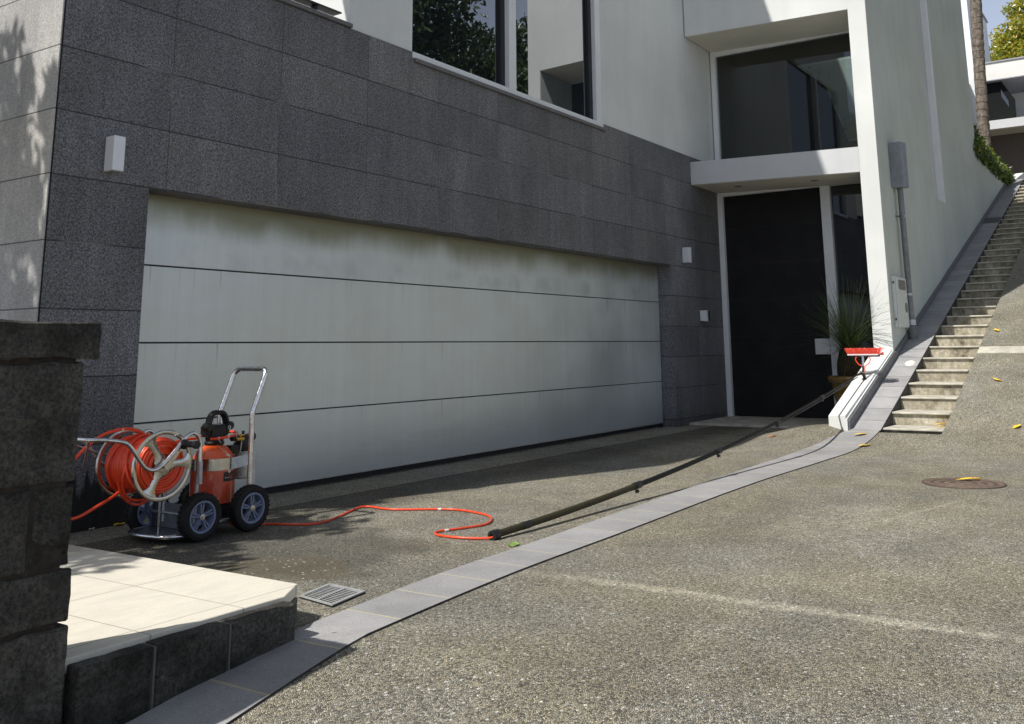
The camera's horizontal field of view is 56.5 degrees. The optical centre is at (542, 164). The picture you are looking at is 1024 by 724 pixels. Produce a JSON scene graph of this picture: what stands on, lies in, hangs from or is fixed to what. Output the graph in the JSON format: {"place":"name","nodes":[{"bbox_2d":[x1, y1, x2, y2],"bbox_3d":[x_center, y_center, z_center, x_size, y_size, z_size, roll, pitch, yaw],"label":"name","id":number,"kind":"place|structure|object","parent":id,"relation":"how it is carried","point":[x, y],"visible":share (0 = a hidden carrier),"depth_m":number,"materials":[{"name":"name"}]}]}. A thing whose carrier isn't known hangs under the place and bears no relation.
{"place":"outdoors","nodes":[
{"label":"outdoors","id":0,"kind":"place"},
{"bbox_2d":[126,428,879,723],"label":"border path","id":1,"kind":"structure","parent":0,"point":[230,696],"depth_m":4.22,"materials":[{"name":"grey concrete"}]},
{"bbox_2d":[69,243,1023,723],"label":"driveway","id":2,"kind":"structure","parent":0,"point":[877,581],"depth_m":4.74,"materials":[{"name":"grey concrete"}]},
{"bbox_2d":[0,319,101,723],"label":"stone pillar","id":3,"kind":"structure","parent":2,"relation":"on","point":[41,379],"depth_m":2.96,"materials":[{"name":"stone"}]},
{"bbox_2d":[71,366,269,541],"bbox_3d":[-2.365,1.822,5.999,0.772,1.054,1.469,-8,-13,32],"label":"hose reel cart","id":4,"kind":"object","parent":2,"relation":"on","point":[145,467],"visible":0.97,"depth_m":5.98,"materials":[{"name":"orange plastic"}]},
{"bbox_2d":[57,545,297,723],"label":"tiled landing","id":5,"kind":"object","parent":2,"relation":"on","point":[118,601],"visible":0.39,"depth_m":3.76,"materials":[{"name":"stone"}]},
{"bbox_2d":[63,601,295,723],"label":"stone kerb","id":6,"kind":"structure","parent":2,"relation":"on","point":[124,685],"depth_m":3.22,"materials":[{"name":"grey stone"}]},
{"bbox_2d":[299,583,364,607],"bbox_3d":[-0.966,1.971,4.336,0.320,0.042,0.296,-8,-13,32],"label":"drain grate","id":7,"kind":"object","parent":2,"relation":"on","point":[331,595],"visible":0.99,"depth_m":4.32,"materials":[{"name":"grey metal"}]},
{"bbox_2d":[227,505,492,539],"bbox_3d":[-1.080,2.386,6.512,1.915,0.105,1.060,-4,-11,15],"label":"supply hose","id":8,"kind":"object","parent":2,"relation":"on","point":[435,532],"visible":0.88,"depth_m":6.43,"materials":[{"name":"rubber"}]},
{"bbox_2d":[0,0,1006,532],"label":"modern house","id":9,"kind":"structure","parent":2,"relation":"on","point":[380,236],"depth_m":10.33,"materials":[{"name":"stone"}]},
{"bbox_2d":[104,135,125,172],"bbox_3d":[-3.036,-0.071,6.751,0.120,0.256,0.088,-8,-13,32],"label":"wall lamp","id":10,"kind":"object","parent":9,"relation":"attached to","point":[114,154],"visible":1,"depth_m":6.71,"materials":[{"name":"silver metal"}]},
{"bbox_2d":[129,194,662,514],"bbox_3d":[-0.689,1.998,10.579,0.084,2.400,8.814,-8,-13,32],"label":"garage door","id":11,"kind":"structure","parent":9,"relation":"in","point":[383,350],"depth_m":9.14,"materials":[{"name":"white metal"}]},
{"bbox_2d":[411,0,602,126],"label":"window","id":12,"kind":"structure","parent":9,"relation":"in","point":[544,52],"depth_m":11.72,"materials":[{"name":"clear glass"}]},
{"bbox_2d":[682,247,691,262],"bbox_3d":[2.212,1.396,14.653,0.124,0.241,0.090,-8,-13,32],"label":"wall lamp","id":13,"kind":"object","parent":9,"relation":"attached to","point":[686,255],"visible":1,"depth_m":14.62,"materials":[{"name":"silver metal"}]},
{"bbox_2d":[700,310,707,321],"bbox_3d":[2.560,2.379,15.001,0.109,0.180,0.219,-8,-13,32],"label":"wall lamp","id":14,"kind":"object","parent":9,"relation":"attached to","point":[703,315],"visible":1,"depth_m":14.92,"materials":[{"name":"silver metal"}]},
{"bbox_2d":[724,188,834,417],"bbox_3d":[3.777,2.210,15.329,1.656,3.573,0.120,-8,-13,32],"label":"entry door","id":15,"kind":"structure","parent":9,"relation":"in","point":[775,248],"depth_m":15.32,"materials":[{"name":"paint"}]},
{"bbox_2d":[710,31,848,159],"bbox_3d":[4.065,-1.025,15.702,2.658,2.250,0.130,-8,-13,32],"label":"entry window","id":16,"kind":"structure","parent":9,"relation":"in","point":[713,55],"depth_m":16.30,"materials":[{"name":"white metal"}]},
{"bbox_2d":[827,375,853,402],"bbox_3d":[4.440,3.346,13.538,0.732,0.676,0.732,-8,-13,32],"label":"plant pot","id":17,"kind":"object","parent":9,"relation":"on","point":[835,380],"visible":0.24,"depth_m":13.42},
{"bbox_2d":[771,274,918,376],"bbox_3d":[4.436,2.354,13.741,2.308,1.592,2.312,-2,-11,7],"label":"grass tree","id":18,"kind":"object","parent":17,"relation":"in","point":[846,365],"visible":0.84,"depth_m":13.57,"materials":[{"name":"plant"}]},
{"bbox_2d":[891,276,909,327],"bbox_3d":[5.166,1.985,13.751,0.067,0.730,0.668,-8,-13,32],"label":"meter box","id":19,"kind":"object","parent":9,"relation":"attached to","point":[899,296],"visible":1,"depth_m":13.61,"materials":[{"name":"white plastic"}]},
{"bbox_2d":[898,280,905,289],"bbox_3d":[5.208,1.746,13.809,0.003,0.140,0.420,-8,-13,32],"label":"meter window","id":20,"kind":"structure","parent":19,"relation":"in","point":[901,283],"depth_m":13.80,"materials":[{"name":"grey glass"}]},
{"bbox_2d":[888,141,917,339],"bbox_3d":[5.396,1.109,14.191,0.183,2.968,0.382,-8,-13,32],"label":"downpipe","id":21,"kind":"object","parent":9,"relation":"attached to","point":[898,166],"visible":0.98,"depth_m":14.21,"materials":[{"name":"grey metal"}]},
{"bbox_2d":[916,0,937,198],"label":"slot window","id":22,"kind":"structure","parent":9,"relation":"in","point":[917,1],"depth_m":18.00,"materials":[{"name":"white metal"}]},
{"bbox_2d":[488,348,883,540],"bbox_3d":[2.033,2.322,9.035,0.500,1.099,7.935,-8,-13,32],"label":"cleaning pole","id":23,"kind":"object","parent":2,"relation":"on","point":[496,534],"visible":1,"depth_m":7.65,"materials":[{"name":"black plastic"}]},
{"bbox_2d":[828,349,895,430],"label":"wall","id":24,"kind":"structure","parent":2,"relation":"on","point":[850,406],"depth_m":11.86,"materials":[{"name":"white paint"}]},
{"bbox_2d":[883,182,1023,434],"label":"staircase","id":25,"kind":"structure","parent":2,"relation":"on","point":[928,402],"depth_m":13.79,"materials":[{"name":"concrete"}]},
{"bbox_2d":[922,477,1006,488],"bbox_3d":[3.491,2.651,7.898,0.660,0.029,0.660,-8,-13,32],"label":"manhole cover","id":26,"kind":"object","parent":2,"relation":"on","point":[950,482],"visible":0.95,"depth_m":7.86,"materials":[{"name":"metal"}]},
{"bbox_2d":[956,477,980,479],"bbox_3d":[3.591,2.651,8.037,0.210,0.015,0.064,-1,-11,3],"label":"fallen leaf","id":27,"kind":"object","parent":26,"relation":"on","point":[968,478],"visible":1,"depth_m":8.04,"materials":[{"name":"yellow plant"}]},
{"bbox_2d":[961,0,1023,174],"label":"neighbour house","id":28,"kind":"structure","parent":2,"relation":"on","point":[1005,85],"depth_m":31.38,"materials":[{"name":"grey paint"}]},
{"bbox_2d":[1001,90,1008,105],"bbox_3d":[15.123,-2.169,31.167,0.190,0.640,0.014,-8,-13,32],"label":"slot window","id":29,"kind":"structure","parent":28,"relation":"in","point":[1002,94],"depth_m":31.16,"materials":[{"name":"grey glass"}]},
{"bbox_2d":[991,132,1023,174],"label":"garage door","id":30,"kind":"structure","parent":28,"relation":"in","point":[1010,147],"depth_m":31.51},
{"bbox_2d":[976,155,1023,215],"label":"planter wall","id":31,"kind":"structure","parent":2,"relation":"on","point":[990,185],"depth_m":22.49,"materials":[{"name":"white paint"}]},
{"bbox_2d":[970,0,990,146],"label":"palm tree","id":32,"kind":"object","parent":31,"relation":"in","point":[979,70],"visible":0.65,"depth_m":24.79,"materials":[{"name":"brown plant"}]},
{"bbox_2d":[973,125,991,165],"bbox_3d":[9.915,-0.509,21.960,0.833,1.011,1.629,-8,-13,32],"label":"planter shrub","id":33,"kind":"object","parent":31,"relation":"in","point":[981,152],"visible":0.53,"depth_m":21.78,"materials":[{"name":"green plant"}]},
{"bbox_2d":[976,136,1002,174],"bbox_3d":[10.607,-0.288,22.944,0.958,0.988,1.635,-8,-13,32],"label":"planter shrub","id":34,"kind":"object","parent":31,"relation":"in","point":[991,164],"visible":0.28,"depth_m":22.90,"materials":[{"name":"green plant"}]},
{"bbox_2d":[990,146,1006,180],"bbox_3d":[11.258,-0.064,23.930,0.748,0.952,1.645,-8,-13,32],"label":"planter shrub","id":35,"kind":"object","parent":31,"relation":"in","point":[1001,171],"visible":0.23,"depth_m":23.89,"materials":[{"name":"green plant"}]},
{"bbox_2d":[996,155,1011,185],"bbox_3d":[11.953,0.119,24.925,0.721,0.898,1.637,-8,-13,32],"label":"planter shrub","id":36,"kind":"object","parent":31,"relation":"in","point":[1006,179],"visible":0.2,"depth_m":24.74,"materials":[{"name":"green plant"}]},
{"bbox_2d":[1003,162,1015,184],"bbox_3d":[12.463,0.295,25.706,0.731,0.846,1.602,-8,-13,32],"label":"planter shrub","id":37,"kind":"object","parent":31,"relation":"in","point":[1012,178],"visible":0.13,"depth_m":25.48,"materials":[{"name":"green plant"}]},
{"bbox_2d":[977,346,1023,352],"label":"paving band","id":38,"kind":"object","parent":2,"relation":"on","point":[1000,349],"visible":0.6,"depth_m":12.83,"materials":[{"name":"tile"}]},
{"bbox_2d":[988,0,1023,60],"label":"hedge tree","id":39,"kind":"object","parent":2,"relation":"on","point":[1004,45],"visible":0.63,"depth_m":40.99,"materials":[{"name":"green plant"}]},
{"bbox_2d":[905,360,914,365],"bbox_3d":[4.972,2.688,12.899,0.132,0.070,0.195,-8,-13,32],"label":"access cap","id":40,"kind":"object","parent":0,"point":[910,363],"visible":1,"depth_m":12.89,"materials":[{"name":"white plastic"}]},
{"bbox_2d":[852,179,1023,432],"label":"sloping path","id":41,"kind":"structure","parent":0,"point":[883,404],"depth_m":14.21,"materials":[{"name":"grey concrete"}]},
{"bbox_2d":[983,217,1000,223],"bbox_3d":[10.005,1.234,21.198,0.304,0.193,0.600,-8,-13,32],"label":"drain grate","id":42,"kind":"object","parent":41,"relation":"on","point":[992,220],"visible":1,"depth_m":21.17,"materials":[{"name":"grey metal"}]},
{"bbox_2d":[982,0,1023,53],"label":"sky","id":43,"kind":"structure","parent":0,"point":[991,9],"materials":[{"name":"blue"}]}
]}

